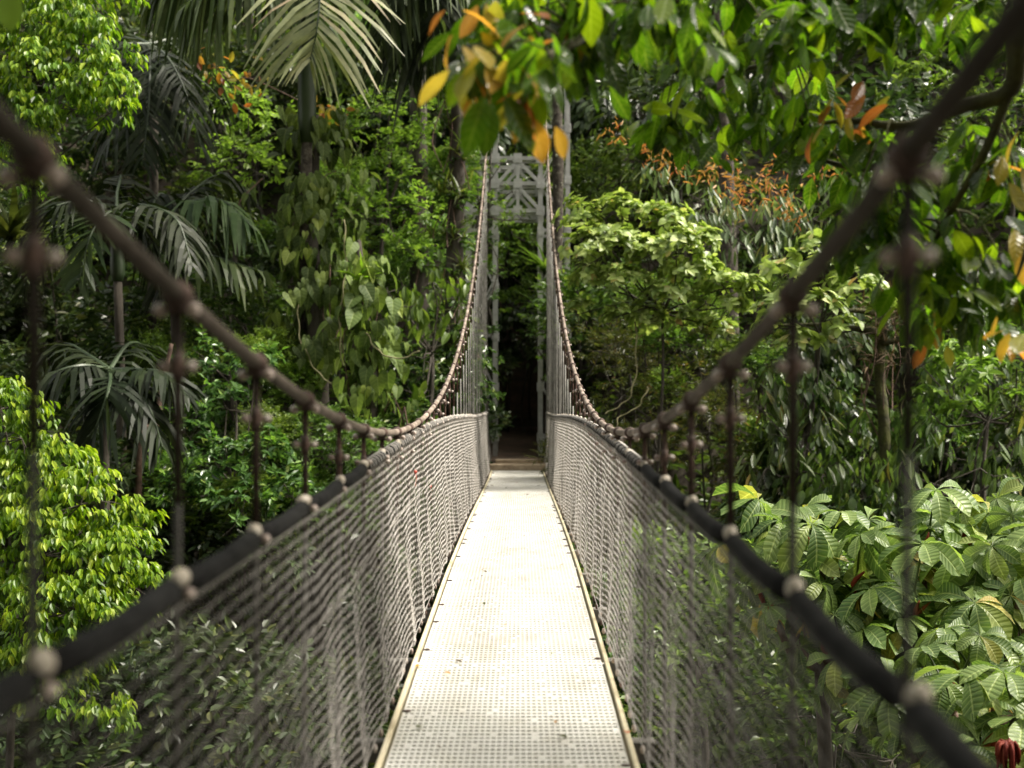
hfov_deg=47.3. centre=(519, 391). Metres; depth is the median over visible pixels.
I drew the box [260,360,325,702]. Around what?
slope shrub
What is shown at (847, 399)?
slope shrub
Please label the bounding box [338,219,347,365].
liana
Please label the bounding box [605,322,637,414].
liana
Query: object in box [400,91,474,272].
forest tree
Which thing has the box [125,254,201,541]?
understory tree
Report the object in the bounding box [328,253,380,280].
bromeliad
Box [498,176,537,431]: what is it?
trail shrub
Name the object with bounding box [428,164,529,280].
forest tree
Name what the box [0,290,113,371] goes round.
understory tree
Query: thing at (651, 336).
slope tree
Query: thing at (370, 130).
forest tree
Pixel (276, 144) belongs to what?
understory tree
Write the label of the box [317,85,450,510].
leafy tree
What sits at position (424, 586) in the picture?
ravine tree
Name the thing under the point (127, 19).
forest tree
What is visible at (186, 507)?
slope shrub
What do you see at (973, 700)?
cecropia tree
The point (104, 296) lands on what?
understory tree
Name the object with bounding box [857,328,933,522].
slope shrub
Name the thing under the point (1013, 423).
slope shrub
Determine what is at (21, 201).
understory tree
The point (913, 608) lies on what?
ravine tree
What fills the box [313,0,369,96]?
forest tree
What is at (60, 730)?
ravine tree
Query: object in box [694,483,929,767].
cecropia tree
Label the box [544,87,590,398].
forest tree
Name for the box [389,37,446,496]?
bare tree
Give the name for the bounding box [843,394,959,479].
slope shrub
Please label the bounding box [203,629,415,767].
ravine tree
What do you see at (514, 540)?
suspension bridge
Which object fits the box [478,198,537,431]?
trail shrub
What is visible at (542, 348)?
climbing vine
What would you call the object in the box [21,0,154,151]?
forest tree
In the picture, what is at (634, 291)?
slope tree
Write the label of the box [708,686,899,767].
ravine tree
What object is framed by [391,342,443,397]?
trail shrub
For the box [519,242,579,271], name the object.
bromeliad
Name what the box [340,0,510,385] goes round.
forest tree
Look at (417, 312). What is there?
oblong leaved shrub
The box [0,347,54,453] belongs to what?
slope shrub
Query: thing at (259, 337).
slope shrub
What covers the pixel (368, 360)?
vine clad trunk
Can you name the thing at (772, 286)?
slope tree
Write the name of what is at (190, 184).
understory tree
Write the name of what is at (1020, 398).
slope shrub
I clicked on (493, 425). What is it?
trail shrub
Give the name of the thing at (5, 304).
understory tree
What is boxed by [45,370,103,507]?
understory tree
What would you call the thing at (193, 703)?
ravine tree
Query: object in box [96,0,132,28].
forest tree
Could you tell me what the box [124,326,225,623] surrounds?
slope shrub
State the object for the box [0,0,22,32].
hanging leaf
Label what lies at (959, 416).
slope shrub
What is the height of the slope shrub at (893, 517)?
5.022 m
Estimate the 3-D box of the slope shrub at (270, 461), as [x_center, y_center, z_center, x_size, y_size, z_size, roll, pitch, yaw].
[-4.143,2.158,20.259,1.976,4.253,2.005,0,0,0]
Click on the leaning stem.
(138, 481)
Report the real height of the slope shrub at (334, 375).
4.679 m
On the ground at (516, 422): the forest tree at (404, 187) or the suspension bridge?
the forest tree at (404, 187)
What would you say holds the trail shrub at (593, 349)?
on the ground at (516, 422)
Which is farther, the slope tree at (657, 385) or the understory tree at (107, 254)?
the understory tree at (107, 254)
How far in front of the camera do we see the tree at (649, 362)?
22.79 m
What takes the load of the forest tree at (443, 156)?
on the ground at (516, 422)
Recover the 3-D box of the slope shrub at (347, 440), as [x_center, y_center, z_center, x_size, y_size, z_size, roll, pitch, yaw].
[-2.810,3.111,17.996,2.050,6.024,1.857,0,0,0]
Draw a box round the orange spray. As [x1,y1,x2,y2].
[185,47,354,125]
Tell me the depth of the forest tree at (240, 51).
27.74 m
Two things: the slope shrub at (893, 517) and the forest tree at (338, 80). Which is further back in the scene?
the forest tree at (338, 80)
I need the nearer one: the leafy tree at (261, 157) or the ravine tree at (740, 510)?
the ravine tree at (740, 510)
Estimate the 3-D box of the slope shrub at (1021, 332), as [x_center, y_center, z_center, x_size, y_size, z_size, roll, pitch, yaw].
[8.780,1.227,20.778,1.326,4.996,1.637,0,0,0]
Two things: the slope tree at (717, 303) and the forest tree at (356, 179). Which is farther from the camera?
the forest tree at (356, 179)
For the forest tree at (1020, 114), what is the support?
on the ground at (516, 422)
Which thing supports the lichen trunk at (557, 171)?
on the ground at (516, 422)
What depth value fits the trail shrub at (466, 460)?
23.40 m
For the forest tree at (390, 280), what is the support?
on the ground at (516, 422)
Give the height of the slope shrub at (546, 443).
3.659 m
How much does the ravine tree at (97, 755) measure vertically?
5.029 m
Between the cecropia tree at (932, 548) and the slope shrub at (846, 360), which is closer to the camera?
the cecropia tree at (932, 548)
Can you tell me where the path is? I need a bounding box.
[487,199,552,465]
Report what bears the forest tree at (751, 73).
on the ground at (516, 422)
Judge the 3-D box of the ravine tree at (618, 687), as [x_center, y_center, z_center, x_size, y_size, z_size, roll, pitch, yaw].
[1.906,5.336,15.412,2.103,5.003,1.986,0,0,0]
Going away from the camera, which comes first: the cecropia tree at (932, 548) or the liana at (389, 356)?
the cecropia tree at (932, 548)
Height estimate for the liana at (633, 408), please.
0.806 m
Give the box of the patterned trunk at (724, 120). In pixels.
[713,3,740,441]
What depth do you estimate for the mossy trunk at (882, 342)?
17.90 m
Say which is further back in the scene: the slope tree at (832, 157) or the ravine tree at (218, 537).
the slope tree at (832, 157)
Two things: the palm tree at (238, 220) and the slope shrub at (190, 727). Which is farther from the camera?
the palm tree at (238, 220)
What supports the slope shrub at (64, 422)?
on the ground at (516, 422)
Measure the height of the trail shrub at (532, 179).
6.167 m
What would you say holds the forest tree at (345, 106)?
on the ground at (516, 422)
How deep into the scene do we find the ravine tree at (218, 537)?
16.89 m
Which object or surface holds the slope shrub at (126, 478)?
on the ground at (516, 422)
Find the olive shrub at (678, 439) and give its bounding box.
[558,304,759,632]
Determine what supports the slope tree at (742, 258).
on the ground at (516, 422)
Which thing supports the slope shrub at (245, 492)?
on the ground at (516, 422)
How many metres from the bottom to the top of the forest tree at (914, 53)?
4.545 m
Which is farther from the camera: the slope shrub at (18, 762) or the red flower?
the slope shrub at (18, 762)
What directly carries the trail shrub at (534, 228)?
on the ground at (516, 422)
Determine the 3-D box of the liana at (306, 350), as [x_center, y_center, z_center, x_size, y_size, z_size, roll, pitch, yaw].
[-3.368,-0.895,18.888,0.793,1.577,0.224,0,0,42]
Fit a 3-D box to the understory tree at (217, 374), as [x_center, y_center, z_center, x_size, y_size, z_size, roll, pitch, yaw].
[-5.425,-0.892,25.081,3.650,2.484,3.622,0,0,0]
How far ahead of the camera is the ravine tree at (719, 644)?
15.10 m
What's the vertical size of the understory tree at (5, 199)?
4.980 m
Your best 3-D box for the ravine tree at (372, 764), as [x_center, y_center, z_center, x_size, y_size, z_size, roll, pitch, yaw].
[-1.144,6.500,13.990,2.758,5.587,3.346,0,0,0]
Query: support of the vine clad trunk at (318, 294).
on the ground at (516, 422)
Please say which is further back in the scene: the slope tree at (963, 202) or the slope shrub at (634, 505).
the slope tree at (963, 202)
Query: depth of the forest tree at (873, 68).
33.26 m
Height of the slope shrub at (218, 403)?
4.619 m
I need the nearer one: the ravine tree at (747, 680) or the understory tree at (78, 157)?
the ravine tree at (747, 680)
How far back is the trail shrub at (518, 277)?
33.96 m
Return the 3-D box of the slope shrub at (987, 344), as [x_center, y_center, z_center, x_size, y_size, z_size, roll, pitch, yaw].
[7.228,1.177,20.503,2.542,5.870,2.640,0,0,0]
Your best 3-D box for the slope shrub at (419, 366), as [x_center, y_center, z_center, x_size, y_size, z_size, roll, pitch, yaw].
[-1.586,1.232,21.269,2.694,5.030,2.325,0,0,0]
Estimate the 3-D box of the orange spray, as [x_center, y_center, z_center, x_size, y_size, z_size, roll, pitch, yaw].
[-4.582,-5.432,21.493,3.090,1.736,0.882,0,0,0]
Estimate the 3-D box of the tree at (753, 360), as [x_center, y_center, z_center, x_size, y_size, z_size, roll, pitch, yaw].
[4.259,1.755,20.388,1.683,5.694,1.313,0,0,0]
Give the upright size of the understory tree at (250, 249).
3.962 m
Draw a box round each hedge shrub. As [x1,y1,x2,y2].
[601,516,813,767]
[724,564,899,767]
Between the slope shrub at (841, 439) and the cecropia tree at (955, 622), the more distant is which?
the slope shrub at (841, 439)
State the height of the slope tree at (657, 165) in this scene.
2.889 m
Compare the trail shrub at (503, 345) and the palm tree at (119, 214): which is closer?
the palm tree at (119, 214)
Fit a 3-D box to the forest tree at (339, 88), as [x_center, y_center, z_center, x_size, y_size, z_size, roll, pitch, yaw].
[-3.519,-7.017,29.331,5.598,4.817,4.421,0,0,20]
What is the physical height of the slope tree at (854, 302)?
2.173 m
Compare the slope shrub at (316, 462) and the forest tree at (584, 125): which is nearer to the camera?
the slope shrub at (316, 462)
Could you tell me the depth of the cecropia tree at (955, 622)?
8.76 m
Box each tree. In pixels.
[0,0,149,201]
[0,28,105,163]
[0,109,70,148]
[0,174,217,514]
[0,185,45,242]
[0,192,89,251]
[0,221,97,403]
[0,241,85,339]
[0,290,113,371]
[0,344,23,368]
[0,627,199,767]
[0,720,164,767]
[1,333,55,419]
[5,506,186,576]
[19,0,170,210]
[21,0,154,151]
[25,319,204,417]
[25,341,208,583]
[43,522,265,744]
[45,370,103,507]
[50,99,181,264]
[55,266,225,540]
[56,34,242,591]
[58,613,293,754]
[60,201,211,285]
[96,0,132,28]
[101,297,207,548]
[108,15,297,236]
[123,172,278,534]
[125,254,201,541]
[132,0,469,638]
[143,716,282,767]
[157,499,322,762]
[170,273,296,631]
[172,167,261,440]
[179,61,297,455]
[190,82,298,234]
[190,212,297,380]
[202,714,381,767]
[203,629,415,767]
[206,301,346,402]
[231,70,351,201]
[242,47,347,104]
[250,215,392,337]
[268,16,492,205]
[287,43,358,96]
[290,162,383,407]
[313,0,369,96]
[316,92,408,160]
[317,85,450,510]
[317,554,432,710]
[320,73,409,182]
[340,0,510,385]
[341,6,389,389]
[341,169,445,233]
[341,707,505,767]
[346,0,502,549]
[360,250,473,329]
[365,539,476,707]
[379,213,476,416]
[385,113,563,393]
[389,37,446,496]
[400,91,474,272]
[406,137,482,206]
[419,0,1023,367]
[427,64,503,457]
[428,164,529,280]
[440,3,500,444]
[465,149,526,455]
[517,258,696,425]
[518,123,650,392]
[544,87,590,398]
[550,187,769,597]
[558,717,645,767]
[563,65,695,158]
[572,541,642,707]
[581,43,773,256]
[591,604,734,745]
[596,115,842,429]
[609,120,747,229]
[614,275,681,589]
[615,278,743,411]
[621,494,774,766]
[629,364,698,525]
[631,320,687,593]
[632,582,758,765]
[639,722,737,767]
[681,289,734,544]
[691,257,787,323]
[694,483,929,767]
[694,630,854,760]
[698,331,763,484]
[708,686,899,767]
[710,534,853,764]
[711,221,839,286]
[718,491,856,767]
[736,15,863,104]
[742,275,787,488]
[768,48,1020,201]
[797,681,899,767]
[802,124,894,264]
[806,479,1023,765]
[819,288,947,367]
[839,625,1023,767]
[842,527,939,767]
[846,0,1006,98]
[857,716,1008,767]
[859,21,875,77]
[875,1,1023,449]
[887,616,1008,726]
[895,283,989,346]
[898,155,982,242]
[898,507,1015,604]
[914,477,1023,724]
[930,0,1006,186]
[972,284,1023,333]
[980,89,1023,147]
[1005,176,1023,217]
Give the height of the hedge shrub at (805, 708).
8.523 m
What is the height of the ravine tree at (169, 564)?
5.235 m
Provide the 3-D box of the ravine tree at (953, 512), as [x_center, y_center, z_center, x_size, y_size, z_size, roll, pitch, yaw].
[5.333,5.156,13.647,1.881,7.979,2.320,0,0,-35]
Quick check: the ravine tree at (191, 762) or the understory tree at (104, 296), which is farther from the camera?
the understory tree at (104, 296)
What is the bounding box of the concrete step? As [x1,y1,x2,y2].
[489,459,546,470]
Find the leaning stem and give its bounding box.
[134,343,172,638]
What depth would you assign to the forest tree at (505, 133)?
29.99 m
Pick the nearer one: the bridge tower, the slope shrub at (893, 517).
the slope shrub at (893, 517)
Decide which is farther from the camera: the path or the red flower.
the path
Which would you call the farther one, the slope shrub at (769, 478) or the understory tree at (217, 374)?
the understory tree at (217, 374)
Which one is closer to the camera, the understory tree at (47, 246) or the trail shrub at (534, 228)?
the understory tree at (47, 246)
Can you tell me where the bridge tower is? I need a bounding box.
[464,90,570,455]
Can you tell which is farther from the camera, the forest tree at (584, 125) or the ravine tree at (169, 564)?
the forest tree at (584, 125)
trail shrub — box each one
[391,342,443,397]
[404,437,492,481]
[463,253,522,328]
[464,347,522,385]
[464,399,517,441]
[475,321,523,375]
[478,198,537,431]
[487,138,545,429]
[487,286,545,433]
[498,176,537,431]
[502,251,545,420]
[511,322,588,360]
[512,216,563,431]
[516,318,575,395]
[523,152,592,284]
[548,127,579,156]
[564,394,600,417]
[571,322,656,364]
[577,419,655,477]
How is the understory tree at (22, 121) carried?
on the ground at (516, 422)
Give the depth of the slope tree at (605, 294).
24.14 m
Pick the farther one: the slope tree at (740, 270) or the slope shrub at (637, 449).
the slope tree at (740, 270)
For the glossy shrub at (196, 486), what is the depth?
16.70 m
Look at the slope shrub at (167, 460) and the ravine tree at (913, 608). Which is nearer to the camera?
the ravine tree at (913, 608)
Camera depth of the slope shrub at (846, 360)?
20.19 m
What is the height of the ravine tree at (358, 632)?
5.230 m
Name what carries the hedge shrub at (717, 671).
on the ground at (516, 422)
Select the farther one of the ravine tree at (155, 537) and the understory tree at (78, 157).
the understory tree at (78, 157)
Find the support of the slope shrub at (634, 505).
on the ground at (516, 422)
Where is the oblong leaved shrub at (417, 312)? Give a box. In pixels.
[386,249,475,625]
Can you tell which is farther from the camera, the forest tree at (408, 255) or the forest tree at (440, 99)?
the forest tree at (440, 99)
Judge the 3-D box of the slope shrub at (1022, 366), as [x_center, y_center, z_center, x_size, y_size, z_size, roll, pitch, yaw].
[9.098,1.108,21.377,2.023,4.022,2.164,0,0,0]
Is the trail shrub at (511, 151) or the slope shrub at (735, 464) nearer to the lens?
the slope shrub at (735, 464)
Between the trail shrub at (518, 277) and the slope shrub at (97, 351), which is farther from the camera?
the trail shrub at (518, 277)
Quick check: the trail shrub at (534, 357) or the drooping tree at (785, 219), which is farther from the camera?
the trail shrub at (534, 357)
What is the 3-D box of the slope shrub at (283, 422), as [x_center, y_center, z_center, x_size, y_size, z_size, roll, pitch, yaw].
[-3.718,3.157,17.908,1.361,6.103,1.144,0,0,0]
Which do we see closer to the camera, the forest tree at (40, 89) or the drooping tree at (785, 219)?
the drooping tree at (785, 219)
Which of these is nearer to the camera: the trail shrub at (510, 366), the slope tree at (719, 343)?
the slope tree at (719, 343)
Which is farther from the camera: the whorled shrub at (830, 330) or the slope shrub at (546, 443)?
the slope shrub at (546, 443)
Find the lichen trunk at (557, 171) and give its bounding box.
[549,0,563,459]
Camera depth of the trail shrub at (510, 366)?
28.07 m
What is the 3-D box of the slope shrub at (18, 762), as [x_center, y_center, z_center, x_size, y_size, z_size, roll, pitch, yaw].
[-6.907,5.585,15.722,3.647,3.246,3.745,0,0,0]
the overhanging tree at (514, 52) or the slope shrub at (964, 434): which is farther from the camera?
the slope shrub at (964, 434)
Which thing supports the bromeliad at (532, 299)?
attached to the lichen trunk at (557, 171)
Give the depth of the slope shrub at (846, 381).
17.64 m
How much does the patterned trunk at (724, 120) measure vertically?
10.367 m
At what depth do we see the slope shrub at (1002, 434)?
18.91 m
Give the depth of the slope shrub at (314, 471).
17.57 m
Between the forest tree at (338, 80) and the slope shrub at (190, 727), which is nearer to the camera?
the slope shrub at (190, 727)
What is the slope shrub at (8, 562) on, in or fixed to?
on the ground at (516, 422)
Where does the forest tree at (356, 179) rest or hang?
on the ground at (516, 422)
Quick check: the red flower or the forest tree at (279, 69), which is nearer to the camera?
the red flower
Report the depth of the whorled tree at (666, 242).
18.60 m
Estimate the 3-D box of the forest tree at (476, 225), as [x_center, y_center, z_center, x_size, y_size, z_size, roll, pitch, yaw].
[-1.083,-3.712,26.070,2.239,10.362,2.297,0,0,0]
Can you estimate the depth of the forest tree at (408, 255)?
23.37 m
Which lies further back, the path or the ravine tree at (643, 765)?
the path
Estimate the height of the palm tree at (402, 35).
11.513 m
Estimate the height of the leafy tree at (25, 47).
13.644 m
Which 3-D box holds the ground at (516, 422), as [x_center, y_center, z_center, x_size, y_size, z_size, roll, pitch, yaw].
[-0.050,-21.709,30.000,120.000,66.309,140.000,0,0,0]
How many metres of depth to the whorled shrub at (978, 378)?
16.62 m
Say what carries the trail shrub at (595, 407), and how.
on the ground at (516, 422)
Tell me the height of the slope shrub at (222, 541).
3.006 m
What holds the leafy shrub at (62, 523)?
on the ground at (516, 422)
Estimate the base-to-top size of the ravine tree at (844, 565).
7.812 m
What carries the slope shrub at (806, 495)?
on the ground at (516, 422)
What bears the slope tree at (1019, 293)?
on the ground at (516, 422)
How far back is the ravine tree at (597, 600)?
15.61 m
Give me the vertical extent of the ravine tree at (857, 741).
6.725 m
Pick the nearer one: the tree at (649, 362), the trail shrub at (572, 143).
the tree at (649, 362)
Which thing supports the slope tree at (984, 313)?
on the ground at (516, 422)
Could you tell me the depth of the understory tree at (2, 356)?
20.38 m
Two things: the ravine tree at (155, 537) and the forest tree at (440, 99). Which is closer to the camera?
the ravine tree at (155, 537)
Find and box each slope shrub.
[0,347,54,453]
[0,423,151,609]
[0,533,167,646]
[0,595,88,699]
[0,689,125,767]
[37,675,216,767]
[48,395,239,689]
[88,316,215,376]
[96,479,292,741]
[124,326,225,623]
[142,443,217,687]
[148,385,233,560]
[169,469,294,753]
[171,482,243,594]
[212,325,297,589]
[226,393,334,635]
[228,326,354,574]
[230,400,320,766]
[245,446,401,712]
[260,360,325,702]
[262,460,379,749]
[277,398,397,742]
[313,395,455,694]
[356,321,506,571]
[359,466,466,679]
[525,415,627,526]
[578,499,718,641]
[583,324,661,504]
[610,413,686,481]
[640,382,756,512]
[704,438,823,523]
[715,467,847,555]
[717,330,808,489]
[720,405,832,474]
[736,327,808,491]
[750,399,877,474]
[754,355,862,435]
[754,422,866,488]
[766,305,898,407]
[772,434,900,529]
[807,390,871,427]
[810,470,958,765]
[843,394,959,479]
[855,291,1008,483]
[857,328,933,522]
[891,395,1005,480]
[891,434,996,518]
[915,345,986,501]
[920,386,992,451]
[934,423,1023,595]
[956,361,1023,444]
[966,446,1023,501]
[970,354,1023,405]
[993,325,1023,430]
[1015,369,1023,404]
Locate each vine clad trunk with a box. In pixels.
[228,105,381,712]
[315,237,429,733]
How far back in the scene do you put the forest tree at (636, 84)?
27.38 m
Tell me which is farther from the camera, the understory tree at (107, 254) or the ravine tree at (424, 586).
the understory tree at (107, 254)
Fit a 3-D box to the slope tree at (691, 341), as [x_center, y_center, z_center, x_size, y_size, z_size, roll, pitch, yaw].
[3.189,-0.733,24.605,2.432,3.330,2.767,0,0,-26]
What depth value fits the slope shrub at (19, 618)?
15.84 m
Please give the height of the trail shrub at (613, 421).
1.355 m
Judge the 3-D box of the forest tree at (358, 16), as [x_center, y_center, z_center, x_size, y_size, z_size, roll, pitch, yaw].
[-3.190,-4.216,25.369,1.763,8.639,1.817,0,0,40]
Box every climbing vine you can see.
[481,231,507,458]
[525,304,545,437]
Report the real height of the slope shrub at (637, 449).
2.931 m
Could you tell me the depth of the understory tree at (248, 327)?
20.49 m
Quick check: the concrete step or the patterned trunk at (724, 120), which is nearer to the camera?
the concrete step
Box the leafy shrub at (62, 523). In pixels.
[0,375,171,767]
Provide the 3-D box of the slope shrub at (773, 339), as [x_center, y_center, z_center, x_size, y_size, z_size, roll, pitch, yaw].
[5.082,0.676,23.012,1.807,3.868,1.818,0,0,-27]
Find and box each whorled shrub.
[746,228,896,717]
[899,318,1023,503]
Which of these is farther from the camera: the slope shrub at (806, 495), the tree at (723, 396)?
the tree at (723, 396)
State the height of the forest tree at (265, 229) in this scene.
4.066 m
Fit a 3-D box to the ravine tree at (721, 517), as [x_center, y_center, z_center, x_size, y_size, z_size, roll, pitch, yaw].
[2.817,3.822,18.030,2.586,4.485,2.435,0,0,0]
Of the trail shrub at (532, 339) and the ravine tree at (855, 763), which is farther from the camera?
the trail shrub at (532, 339)
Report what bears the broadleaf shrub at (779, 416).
on the ground at (516, 422)
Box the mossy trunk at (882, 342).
[778,281,956,767]
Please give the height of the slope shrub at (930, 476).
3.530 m
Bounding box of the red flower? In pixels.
[995,738,1020,767]
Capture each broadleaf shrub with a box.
[734,354,856,711]
[855,387,1023,514]
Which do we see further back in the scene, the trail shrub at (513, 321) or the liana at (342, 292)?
the trail shrub at (513, 321)
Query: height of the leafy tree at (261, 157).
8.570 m
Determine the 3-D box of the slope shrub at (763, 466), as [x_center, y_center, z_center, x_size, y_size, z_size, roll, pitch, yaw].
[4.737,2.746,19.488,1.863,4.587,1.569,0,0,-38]
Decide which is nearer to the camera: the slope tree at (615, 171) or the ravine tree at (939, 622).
the ravine tree at (939, 622)
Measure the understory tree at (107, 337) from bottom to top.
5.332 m
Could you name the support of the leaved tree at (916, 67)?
on the ground at (516, 422)
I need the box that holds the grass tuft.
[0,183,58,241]
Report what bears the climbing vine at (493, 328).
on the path
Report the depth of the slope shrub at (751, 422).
19.44 m
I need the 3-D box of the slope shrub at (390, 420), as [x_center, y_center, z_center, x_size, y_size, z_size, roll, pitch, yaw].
[-2.308,2.552,19.416,2.525,5.002,2.037,0,0,0]
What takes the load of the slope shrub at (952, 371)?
on the ground at (516, 422)
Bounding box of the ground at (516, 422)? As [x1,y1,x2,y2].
[0,0,1023,767]
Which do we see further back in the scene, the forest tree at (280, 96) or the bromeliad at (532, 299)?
the forest tree at (280, 96)
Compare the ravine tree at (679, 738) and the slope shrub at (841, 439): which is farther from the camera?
the slope shrub at (841, 439)
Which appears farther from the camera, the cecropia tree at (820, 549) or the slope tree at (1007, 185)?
the slope tree at (1007, 185)
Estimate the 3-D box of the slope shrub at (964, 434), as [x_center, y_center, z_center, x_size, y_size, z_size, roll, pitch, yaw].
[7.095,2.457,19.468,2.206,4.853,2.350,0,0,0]
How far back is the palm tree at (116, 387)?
15.70 m
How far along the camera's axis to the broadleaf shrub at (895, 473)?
16.48 m
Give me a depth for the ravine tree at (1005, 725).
12.12 m
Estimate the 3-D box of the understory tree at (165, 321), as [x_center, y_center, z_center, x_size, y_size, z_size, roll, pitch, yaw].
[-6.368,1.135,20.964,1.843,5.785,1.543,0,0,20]
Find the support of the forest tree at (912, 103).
on the ground at (516, 422)
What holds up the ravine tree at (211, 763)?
on the ground at (516, 422)
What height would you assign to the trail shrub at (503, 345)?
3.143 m
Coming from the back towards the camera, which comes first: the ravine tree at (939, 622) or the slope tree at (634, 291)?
the slope tree at (634, 291)
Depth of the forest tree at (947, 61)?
30.02 m
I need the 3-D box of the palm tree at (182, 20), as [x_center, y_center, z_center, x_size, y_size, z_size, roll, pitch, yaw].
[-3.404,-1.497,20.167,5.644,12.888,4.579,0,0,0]
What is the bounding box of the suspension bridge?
[0,0,1023,767]
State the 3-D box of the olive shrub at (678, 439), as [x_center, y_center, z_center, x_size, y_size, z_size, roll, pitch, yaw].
[2.290,1.722,19.676,2.916,6.553,2.773,0,0,-19]
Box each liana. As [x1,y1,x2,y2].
[297,304,331,384]
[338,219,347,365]
[365,332,419,358]
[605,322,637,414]
[614,387,648,435]
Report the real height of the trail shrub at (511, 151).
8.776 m
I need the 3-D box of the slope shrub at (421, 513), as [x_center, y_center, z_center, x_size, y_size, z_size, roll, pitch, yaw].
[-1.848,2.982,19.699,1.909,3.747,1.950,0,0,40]
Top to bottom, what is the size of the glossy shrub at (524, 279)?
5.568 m
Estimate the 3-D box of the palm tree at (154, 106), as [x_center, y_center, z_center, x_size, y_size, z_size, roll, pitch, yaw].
[-6.888,-1.215,21.243,3.421,10.758,3.885,0,0,0]
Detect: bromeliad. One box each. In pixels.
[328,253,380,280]
[514,290,545,312]
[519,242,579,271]
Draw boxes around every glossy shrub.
[143,328,324,759]
[472,203,563,336]
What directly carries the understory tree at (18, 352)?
on the ground at (516, 422)
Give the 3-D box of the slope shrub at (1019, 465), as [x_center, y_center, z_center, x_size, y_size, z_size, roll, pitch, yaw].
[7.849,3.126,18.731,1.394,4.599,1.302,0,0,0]
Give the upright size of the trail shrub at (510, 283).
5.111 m
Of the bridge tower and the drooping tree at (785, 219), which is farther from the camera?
the bridge tower

